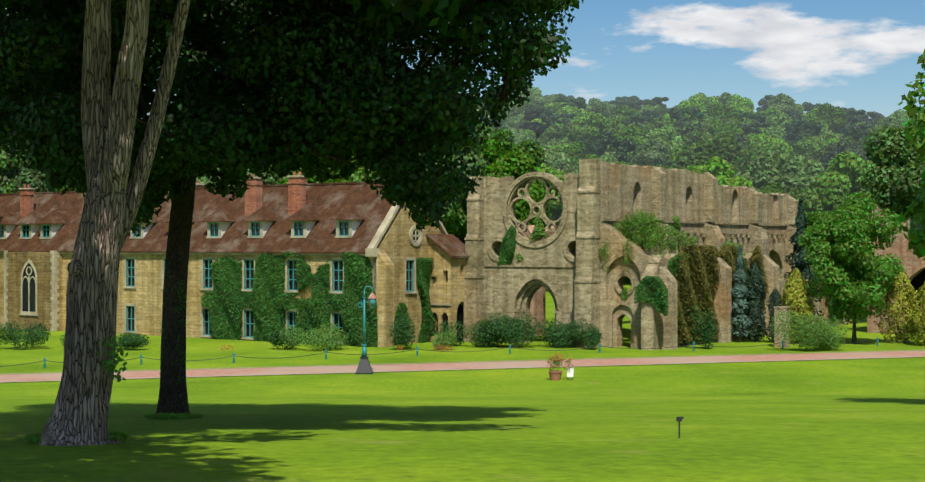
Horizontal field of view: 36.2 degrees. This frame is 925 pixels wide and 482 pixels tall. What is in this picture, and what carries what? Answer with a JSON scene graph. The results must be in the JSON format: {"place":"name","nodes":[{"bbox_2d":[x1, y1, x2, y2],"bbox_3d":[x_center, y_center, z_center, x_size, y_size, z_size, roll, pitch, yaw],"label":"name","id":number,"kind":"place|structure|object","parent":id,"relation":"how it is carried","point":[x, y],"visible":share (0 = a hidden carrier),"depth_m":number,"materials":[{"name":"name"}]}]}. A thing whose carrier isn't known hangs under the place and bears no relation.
{"place":"outdoors","nodes":[
{"label":"outdoors","id":0,"kind":"place"},
{"bbox_2d":[144,412,202,419],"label":"grass","id":1,"kind":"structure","parent":0,"point":[165,416],"depth_m":34.19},
{"bbox_2d":[0,220,361,237],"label":"dormers","id":2,"kind":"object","parent":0,"point":[264,226],"depth_m":119.28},
{"bbox_2d":[0,221,351,238],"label":"house dormer trim","id":3,"kind":"structure","parent":2,"relation":"attached to","point":[251,236],"depth_m":119.12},
{"bbox_2d":[0,278,924,481],"bbox_3d":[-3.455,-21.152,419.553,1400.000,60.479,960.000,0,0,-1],"label":"ground","id":4,"kind":"structure","parent":0,"point":[847,420],"depth_m":34.56,"materials":[{"name":"plant"}]},
{"bbox_2d":[0,146,41,192],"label":"valley tree","id":5,"kind":"object","parent":4,"relation":"on","point":[4,158],"visible":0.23,"depth_m":155.77,"materials":[{"name":"green plant"}]},
{"bbox_2d":[0,145,52,192],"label":"valley tree","id":6,"kind":"object","parent":4,"relation":"on","point":[32,176],"visible":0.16,"depth_m":156.10,"materials":[{"name":"green plant"}]},
{"bbox_2d":[22,431,127,443],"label":"grass tufts","id":7,"kind":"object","parent":4,"relation":"on","point":[35,437],"visible":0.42,"depth_m":24.11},
{"bbox_2d":[39,0,190,445],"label":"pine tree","id":8,"kind":"object","parent":4,"relation":"on","point":[80,411],"visible":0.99,"depth_m":23.75,"materials":[{"name":"plant"}]},
{"bbox_2d":[96,335,128,381],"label":"tree trunk leaves","id":9,"kind":"object","parent":8,"relation":"attached to","point":[112,367],"visible":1,"depth_m":23.53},
{"bbox_2d":[0,205,440,346],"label":"house walls","id":10,"kind":"structure","parent":4,"relation":"on","point":[145,295],"depth_m":122.21,"materials":[{"name":"stone"}]},
{"bbox_2d":[0,181,393,253],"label":"house roof","id":11,"kind":"structure","parent":10,"relation":"on","point":[326,206],"depth_m":119.23,"materials":[{"name":"tile"}]},
{"bbox_2d":[19,171,307,219],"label":"chimneys","id":12,"kind":"object","parent":11,"relation":"on","point":[296,193],"visible":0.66,"depth_m":119.58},
{"bbox_2d":[22,230,417,311],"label":"windows","id":13,"kind":"structure","parent":10,"relation":"in","point":[25,295],"depth_m":130.58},
{"bbox_2d":[0,205,447,345],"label":"house trim","id":14,"kind":"structure","parent":10,"relation":"attached to","point":[372,250],"depth_m":116.64,"materials":[{"name":"stone"}]},
{"bbox_2d":[200,251,377,346],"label":"ivy","id":15,"kind":"object","parent":10,"relation":"attached to","point":[270,286],"visible":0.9,"depth_m":113.86,"materials":[{"name":"green plant"}]},
{"bbox_2d":[376,249,393,347],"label":"house gable buttress","id":16,"kind":"structure","parent":10,"relation":"attached to","point":[385,288],"depth_m":108.60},
{"bbox_2d":[416,257,435,342],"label":"ivy","id":17,"kind":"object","parent":10,"relation":"attached to","point":[423,273],"depth_m":113.68,"materials":[{"name":"green plant"}]},
{"bbox_2d":[426,234,468,257],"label":"annex roof","id":18,"kind":"structure","parent":10,"relation":"attached to","point":[451,245],"depth_m":114.60,"materials":[{"name":"tile"}]},
{"bbox_2d":[196,165,271,186],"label":"valley tree","id":19,"kind":"object","parent":4,"relation":"on","point":[205,180],"visible":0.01,"depth_m":139.74,"materials":[{"name":"green plant"}]},
{"bbox_2d":[0,0,576,413],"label":"oak tree","id":20,"kind":"object","parent":4,"relation":"on","point":[379,114],"depth_m":30.86,"materials":[{"name":"plant"}]},
{"bbox_2d":[160,276,188,403],"bbox_3d":[-7.657,2.733,37.591,0.794,3.625,0.246,0,0,-1],"label":"ivy","id":21,"kind":"object","parent":20,"relation":"attached to","point":[182,305],"visible":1,"depth_m":37.56,"materials":[{"name":"green plant"}]},
{"bbox_2d":[284,0,583,39],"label":"oak leaves","id":22,"kind":"object","parent":20,"relation":"part of","point":[439,9],"visible":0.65,"depth_m":29.47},
{"bbox_2d":[202,295,375,346],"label":"ivy","id":23,"kind":"object","parent":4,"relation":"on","point":[295,305],"visible":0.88,"depth_m":113.54,"materials":[{"name":"green plant"}]},
{"bbox_2d":[277,149,378,183],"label":"valley tree","id":24,"kind":"object","parent":4,"relation":"on","point":[344,173],"visible":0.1,"depth_m":135.54,"materials":[{"name":"green plant"}]},
{"bbox_2d":[0,303,716,349],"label":"dark shrubs","id":25,"kind":"object","parent":4,"relation":"on","point":[497,330],"visible":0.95,"depth_m":107.12,"materials":[{"name":"green plant"}]},
{"bbox_2d":[355,286,376,373],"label":"lamp post","id":26,"kind":"object","parent":4,"relation":"on","point":[364,366],"visible":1,"depth_m":86.18,"materials":[{"name":"metal"}]},
{"bbox_2d":[348,147,466,233],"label":"valley tree","id":27,"kind":"object","parent":4,"relation":"on","point":[452,217],"visible":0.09,"depth_m":133.73,"materials":[{"name":"green plant"}]},
{"bbox_2d":[379,139,482,230],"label":"valley tree","id":28,"kind":"object","parent":4,"relation":"on","point":[464,206],"visible":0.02,"depth_m":135.27,"materials":[{"name":"green plant"}]},
{"bbox_2d":[428,238,465,342],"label":"annex walls","id":29,"kind":"structure","parent":4,"relation":"on","point":[450,291],"depth_m":113.81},
{"bbox_2d":[431,270,462,341],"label":"annex trim","id":30,"kind":"structure","parent":29,"relation":"attached to","point":[460,313],"depth_m":114.66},
{"bbox_2d":[0,340,903,366],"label":"bollard chains","id":31,"kind":"object","parent":4,"relation":"on","point":[451,351],"visible":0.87,"depth_m":100.92,"materials":[{"name":"grey metal"}]},
{"bbox_2d":[59,309,846,350],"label":"bushes","id":32,"kind":"object","parent":4,"relation":"on","point":[822,336],"visible":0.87,"depth_m":104.90,"materials":[{"name":"green plant"}]},
{"bbox_2d":[43,337,878,367],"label":"chain bollards","id":33,"kind":"object","parent":4,"relation":"on","point":[417,354],"visible":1,"depth_m":100.27,"materials":[{"name":"metal"}]},
{"bbox_2d":[451,118,492,206],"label":"valley tree","id":34,"kind":"object","parent":4,"relation":"on","point":[469,153],"visible":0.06,"depth_m":134.31,"materials":[{"name":"green plant"}]},
{"bbox_2d":[445,139,545,232],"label":"valley tree","id":35,"kind":"object","parent":4,"relation":"on","point":[518,164],"visible":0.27,"depth_m":135.15,"materials":[{"name":"green plant"}]},
{"bbox_2d":[504,114,527,133],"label":"tree","id":36,"kind":"object","parent":4,"relation":"on","point":[513,122],"visible":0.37,"depth_m":482.19,"materials":[{"name":"green plant"}]},
{"bbox_2d":[502,101,530,121],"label":"tree","id":37,"kind":"object","parent":4,"relation":"on","point":[515,110],"visible":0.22,"depth_m":493.00,"materials":[{"name":"green plant"}]},
{"bbox_2d":[490,128,551,226],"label":"valley tree","id":38,"kind":"object","parent":4,"relation":"on","point":[534,150],"visible":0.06,"depth_m":149.12,"materials":[{"name":"green plant"}]},
{"bbox_2d":[500,225,553,335],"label":"ruin wall","id":39,"kind":"structure","parent":4,"relation":"on","point":[538,307],"depth_m":122.21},
{"bbox_2d":[464,159,600,347],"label":"buttresses","id":40,"kind":"structure","parent":4,"relation":"on","point":[587,281],"depth_m":108.88,"materials":[{"name":"stone"}]},
{"bbox_2d":[518,106,553,139],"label":"tree","id":41,"kind":"object","parent":4,"relation":"on","point":[542,113],"visible":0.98,"depth_m":440.33,"materials":[{"name":"plant"}]},
{"bbox_2d":[536,167,564,290],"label":"tree","id":42,"kind":"object","parent":4,"relation":"on","point":[554,203],"visible":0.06,"depth_m":229.45,"materials":[{"name":"green plant"}]},
{"bbox_2d":[536,146,573,174],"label":"tree","id":43,"kind":"object","parent":4,"relation":"on","point":[559,161],"visible":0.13,"depth_m":313.99,"materials":[{"name":"green plant"}]},
{"bbox_2d":[542,123,577,144],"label":"tree","id":44,"kind":"object","parent":4,"relation":"on","point":[564,132],"visible":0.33,"depth_m":419.70,"materials":[{"name":"green plant"}]},
{"bbox_2d":[555,97,586,111],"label":"tree","id":45,"kind":"object","parent":4,"relation":"on","point":[579,102],"visible":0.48,"depth_m":510.25,"materials":[{"name":"plant"}]},
{"bbox_2d":[555,105,587,126],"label":"tree","id":46,"kind":"object","parent":4,"relation":"on","point":[567,109],"visible":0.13,"depth_m":482.66,"materials":[{"name":"green plant"}]},
{"bbox_2d":[553,141,598,165],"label":"tree","id":47,"kind":"object","parent":4,"relation":"on","point":[575,151],"visible":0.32,"depth_m":353.26,"materials":[{"name":"green plant"}]},
{"bbox_2d":[573,112,620,153],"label":"tree","id":48,"kind":"object","parent":4,"relation":"on","point":[595,127],"visible":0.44,"depth_m":412.97,"materials":[{"name":"green plant"}]},
{"bbox_2d":[595,137,636,162],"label":"tree","id":49,"kind":"object","parent":4,"relation":"on","point":[624,147],"visible":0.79,"depth_m":368.19,"materials":[{"name":"plant"}]},
{"bbox_2d":[609,104,641,125],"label":"tree","id":50,"kind":"object","parent":4,"relation":"on","point":[621,113],"visible":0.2,"depth_m":477.99,"materials":[{"name":"green plant"}]},
{"bbox_2d":[606,124,647,157],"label":"tree","id":51,"kind":"object","parent":4,"relation":"on","point":[634,132],"visible":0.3,"depth_m":399.53,"materials":[{"name":"green plant"}]},
{"bbox_2d":[484,155,785,278],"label":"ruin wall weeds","id":52,"kind":"object","parent":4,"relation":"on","point":[720,184],"visible":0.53,"depth_m":119.74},
{"bbox_2d":[627,138,671,164],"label":"tree","id":53,"kind":"object","parent":4,"relation":"on","point":[649,155],"visible":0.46,"depth_m":371.41,"materials":[{"name":"green plant"}]},
{"bbox_2d":[641,117,674,137],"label":"tree","id":54,"kind":"object","parent":4,"relation":"on","point":[657,123],"visible":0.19,"depth_m":441.14,"materials":[{"name":"green plant"}]},
{"bbox_2d":[641,264,677,349],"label":"church aisle corner buttresses","id":55,"kind":"structure","parent":4,"relation":"on","point":[650,327],"depth_m":105.87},
{"bbox_2d":[646,124,686,152],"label":"tree","id":56,"kind":"object","parent":4,"relation":"on","point":[668,136],"visible":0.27,"depth_m":400.33,"materials":[{"name":"green plant"}]},
{"bbox_2d":[662,99,707,122],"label":"tree","id":57,"kind":"object","parent":4,"relation":"on","point":[686,103],"visible":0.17,"depth_m":467.96,"materials":[{"name":"green plant"}]},
{"bbox_2d":[668,106,704,121],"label":"tree","id":58,"kind":"object","parent":4,"relation":"on","point":[677,113],"visible":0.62,"depth_m":458.54,"materials":[{"name":"plant"}]},
{"bbox_2d":[674,122,698,136],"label":"tree","id":59,"kind":"object","parent":4,"relation":"on","point":[684,129],"visible":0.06,"depth_m":425.33,"materials":[{"name":"green plant"}]},
{"bbox_2d":[600,161,795,278],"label":"ruined wall","id":60,"kind":"structure","parent":4,"relation":"on","point":[625,189],"depth_m":123.23,"materials":[{"name":"stone"}]},
{"bbox_2d":[602,167,798,278],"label":"stone buttresses","id":61,"kind":"structure","parent":60,"relation":"attached to","point":[712,233],"depth_m":125.29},
{"bbox_2d":[681,130,716,145],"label":"tree","id":62,"kind":"object","parent":4,"relation":"on","point":[691,138],"visible":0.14,"depth_m":399.83,"materials":[{"name":"green plant"}]},
{"bbox_2d":[676,138,729,160],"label":"tree","id":63,"kind":"object","parent":4,"relation":"on","point":[689,150],"visible":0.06,"depth_m":330.24,"materials":[{"name":"green plant"}]},
{"bbox_2d":[688,92,718,113],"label":"tree","id":64,"kind":"object","parent":4,"relation":"on","point":[702,98],"visible":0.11,"depth_m":503.39,"materials":[{"name":"green plant"}]},
{"bbox_2d":[673,148,740,171],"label":"tree","id":65,"kind":"object","parent":4,"relation":"on","point":[703,156],"visible":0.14,"depth_m":283.26,"materials":[{"name":"green plant"}]},
{"bbox_2d":[686,156,751,187],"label":"tree","id":66,"kind":"object","parent":4,"relation":"on","point":[722,171],"visible":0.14,"depth_m":247.51,"materials":[{"name":"green plant"}]},
{"bbox_2d":[698,102,740,125],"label":"tree","id":67,"kind":"object","parent":4,"relation":"on","point":[723,111],"visible":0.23,"depth_m":458.85,"materials":[{"name":"green plant"}]},
{"bbox_2d":[702,118,738,136],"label":"tree","id":68,"kind":"object","parent":4,"relation":"on","point":[716,127],"visible":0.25,"depth_m":428.25,"materials":[{"name":"green plant"}]},
{"bbox_2d":[695,134,750,169],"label":"tree","id":69,"kind":"object","parent":4,"relation":"on","point":[726,146],"visible":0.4,"depth_m":328.13,"materials":[{"name":"green plant"}]},
{"bbox_2d":[726,94,754,113],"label":"tree","id":70,"kind":"object","parent":4,"relation":"on","point":[746,104],"visible":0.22,"depth_m":554.96,"materials":[{"name":"green plant"}]},
{"bbox_2d":[730,245,754,341],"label":"blue spruce tree","id":71,"kind":"object","parent":4,"relation":"on","point":[739,277],"visible":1,"depth_m":113.93,"materials":[{"name":"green plant"}]},
{"bbox_2d":[739,112,766,127],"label":"tree","id":72,"kind":"object","parent":4,"relation":"on","point":[760,117],"visible":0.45,"depth_m":476.47,"materials":[{"name":"plant"}]},
{"bbox_2d":[741,263,766,341],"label":"cypress tree","id":73,"kind":"object","parent":4,"relation":"on","point":[755,294],"visible":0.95,"depth_m":114.08,"materials":[{"name":"green plant"}]},
{"bbox_2d":[738,121,770,133],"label":"tree","id":74,"kind":"object","parent":4,"relation":"on","point":[752,127],"visible":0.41,"depth_m":440.41,"materials":[{"name":"plant"}]},
{"bbox_2d":[649,253,861,347],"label":"ruined wall","id":75,"kind":"structure","parent":4,"relation":"on","point":[665,259],"depth_m":119.89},
{"bbox_2d":[633,275,667,315],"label":"ivy","id":76,"kind":"object","parent":75,"relation":"attached to","point":[653,290],"visible":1,"depth_m":104.98,"materials":[{"name":"green plant"}]},
{"bbox_2d":[667,253,763,344],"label":"green ivy","id":77,"kind":"object","parent":75,"relation":"attached to","point":[671,267],"visible":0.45,"depth_m":109.86,"materials":[{"name":"green plant"}]},
{"bbox_2d":[673,245,769,343],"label":"climbing ivy","id":78,"kind":"object","parent":75,"relation":"attached to","point":[700,260],"visible":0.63,"depth_m":111.34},
{"bbox_2d":[742,137,790,157],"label":"tree","id":79,"kind":"object","parent":4,"relation":"on","point":[778,148],"visible":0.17,"depth_m":377.06,"materials":[{"name":"green plant"}]},
{"bbox_2d":[712,255,820,342],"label":"buttresses","id":80,"kind":"structure","parent":4,"relation":"on","point":[722,303],"depth_m":113.86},
{"bbox_2d":[733,149,801,193],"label":"tree","id":81,"kind":"object","parent":4,"relation":"on","point":[768,166],"visible":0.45,"depth_m":272.73,"materials":[{"name":"green plant"}]},
{"bbox_2d":[748,133,792,155],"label":"tree","id":82,"kind":"object","parent":4,"relation":"on","point":[768,137],"visible":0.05,"depth_m":395.76,"materials":[{"name":"green plant"}]},
{"bbox_2d":[765,289,781,342],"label":"cypress tree","id":83,"kind":"object","parent":4,"relation":"on","point":[774,297],"visible":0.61,"depth_m":113.20,"materials":[{"name":"green plant"}]},
{"bbox_2d":[763,112,792,130],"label":"tree","id":84,"kind":"object","parent":4,"relation":"on","point":[780,120],"visible":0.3,"depth_m":491.27,"materials":[{"name":"green plant"}]},
{"bbox_2d":[774,306,790,347],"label":"stone pillar","id":85,"kind":"structure","parent":4,"relation":"on","point":[778,309],"depth_m":108.31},
{"bbox_2d":[765,93,803,119],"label":"tree","id":86,"kind":"object","parent":4,"relation":"on","point":[780,101],"visible":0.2,"depth_m":544.77,"materials":[{"name":"green plant"}]},
{"bbox_2d":[773,267,816,343],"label":"golden conifer","id":87,"kind":"object","parent":4,"relation":"on","point":[796,283],"visible":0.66,"depth_m":112.27,"materials":[{"name":"yellow plant"}]},
{"bbox_2d":[781,199,827,328],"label":"dark fir tree","id":88,"kind":"object","parent":4,"relation":"on","point":[798,257],"visible":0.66,"depth_m":127.41,"materials":[{"name":"green plant"}]},
{"bbox_2d":[790,121,822,141],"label":"tree","id":89,"kind":"object","parent":4,"relation":"on","point":[810,129],"visible":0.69,"depth_m":437.57,"materials":[{"name":"plant"}]},
{"bbox_2d":[787,187,826,271],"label":"tree","id":90,"kind":"object","parent":4,"relation":"on","point":[811,200],"visible":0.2,"depth_m":230.36,"materials":[{"name":"green plant"}]},
{"bbox_2d":[793,154,824,188],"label":"tree","id":91,"kind":"object","parent":4,"relation":"on","point":[808,170],"visible":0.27,"depth_m":302.89,"materials":[{"name":"green plant"}]},
{"bbox_2d":[791,136,827,159],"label":"tree","id":92,"kind":"object","parent":4,"relation":"on","point":[811,146],"visible":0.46,"depth_m":409.46,"materials":[{"name":"green plant"}]},
{"bbox_2d":[805,103,847,133],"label":"tree","id":93,"kind":"object","parent":4,"relation":"on","point":[836,116],"visible":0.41,"depth_m":483.69,"materials":[{"name":"green plant"}]},
{"bbox_2d":[815,182,849,287],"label":"tree","id":94,"kind":"object","parent":4,"relation":"on","point":[831,197],"visible":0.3,"depth_m":232.20,"materials":[{"name":"green plant"}]},
{"bbox_2d":[808,150,879,200],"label":"tree","id":95,"kind":"object","parent":4,"relation":"on","point":[848,169],"visible":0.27,"depth_m":242.50,"materials":[{"name":"green plant"}]},
{"bbox_2d":[824,138,865,159],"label":"tree","id":96,"kind":"object","parent":4,"relation":"on","point":[846,144],"visible":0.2,"depth_m":403.36,"materials":[{"name":"green plant"}]},
{"bbox_2d":[798,191,904,343],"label":"lime tree","id":97,"kind":"object","parent":4,"relation":"on","point":[841,243],"visible":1,"depth_m":110.96,"materials":[{"name":"green plant"}]},
{"bbox_2d":[845,129,876,157],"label":"tree","id":98,"kind":"object","parent":4,"relation":"on","point":[850,132],"visible":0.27,"depth_m":423.82,"materials":[{"name":"plant"}]},
{"bbox_2d":[860,120,924,220],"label":"valley tree","id":99,"kind":"object","parent":4,"relation":"on","point":[894,186],"visible":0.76,"depth_m":137.67,"materials":[{"name":"green plant"}]},
{"bbox_2d":[867,236,924,332],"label":"ruined wall","id":100,"kind":"structure","parent":4,"relation":"on","point":[914,266],"depth_m":125.11,"materials":[{"name":"brown stone"}]},
{"bbox_2d":[874,269,922,342],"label":"golden conifer","id":101,"kind":"object","parent":4,"relation":"on","point":[898,296],"visible":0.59,"depth_m":112.73,"materials":[{"name":"yellow plant"}]},
{"bbox_2d":[896,49,924,259],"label":"tree","id":102,"kind":"object","parent":4,"relation":"on","point":[916,244],"visible":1,"depth_m":49.94,"materials":[{"name":"green plant"}]},
{"bbox_2d":[909,281,924,345],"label":"golden conifer","id":103,"kind":"object","parent":4,"relation":"on","point":[916,320],"visible":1,"depth_m":110.08,"materials":[{"name":"yellow plant"}]},
{"bbox_2d":[0,350,924,381],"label":"path","id":104,"kind":"structure","parent":0,"point":[353,368],"depth_m":91.93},
{"bbox_2d":[6,350,924,381],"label":"drive path kerb","id":105,"kind":"structure","parent":104,"relation":"on","point":[477,361],"depth_m":90.77,"materials":[{"name":"stone"}]},
{"bbox_2d":[4,0,924,118],"label":"sky","id":106,"kind":"structure","parent":0,"point":[856,54],"materials":[{"name":"blue"}]},
{"bbox_2d":[484,173,578,344],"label":"ruined facade wall","id":107,"kind":"structure","parent":0,"point":[502,285],"depth_m":113.31,"materials":[{"name":"stone"}]},
{"bbox_2d":[498,225,516,264],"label":"ivy","id":108,"kind":"object","parent":107,"relation":"attached to","point":[507,248],"visible":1,"depth_m":113.43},
{"bbox_2d":[483,172,575,343],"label":"stone tracery","id":109,"kind":"object","parent":107,"relation":"attached to","point":[511,200],"visible":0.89,"depth_m":112.63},
{"bbox_2d":[514,214,545,260],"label":"ivy","id":110,"kind":"object","parent":107,"relation":"attached to","point":[540,229],"visible":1,"depth_m":112.38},
{"bbox_2d":[600,223,664,348],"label":"ruined stone wall","id":111,"kind":"structure","parent":0,"point":[615,308],"depth_m":108.53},
{"bbox_2d":[598,207,688,275],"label":"wall-top shrubs","id":112,"kind":"object","parent":111,"relation":"on","point":[642,228],"visible":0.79,"depth_m":109.36,"materials":[{"name":"green plant"}]},
{"bbox_2d":[527,172,816,276],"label":"shrubs","id":113,"kind":"object","parent":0,"point":[533,236],"visible":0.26,"depth_m":109.96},
{"bbox_2d":[905,269,924,333],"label":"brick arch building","id":114,"kind":"structure","parent":0,"point":[917,281],"depth_m":125.34,"materials":[{"name":"black"}]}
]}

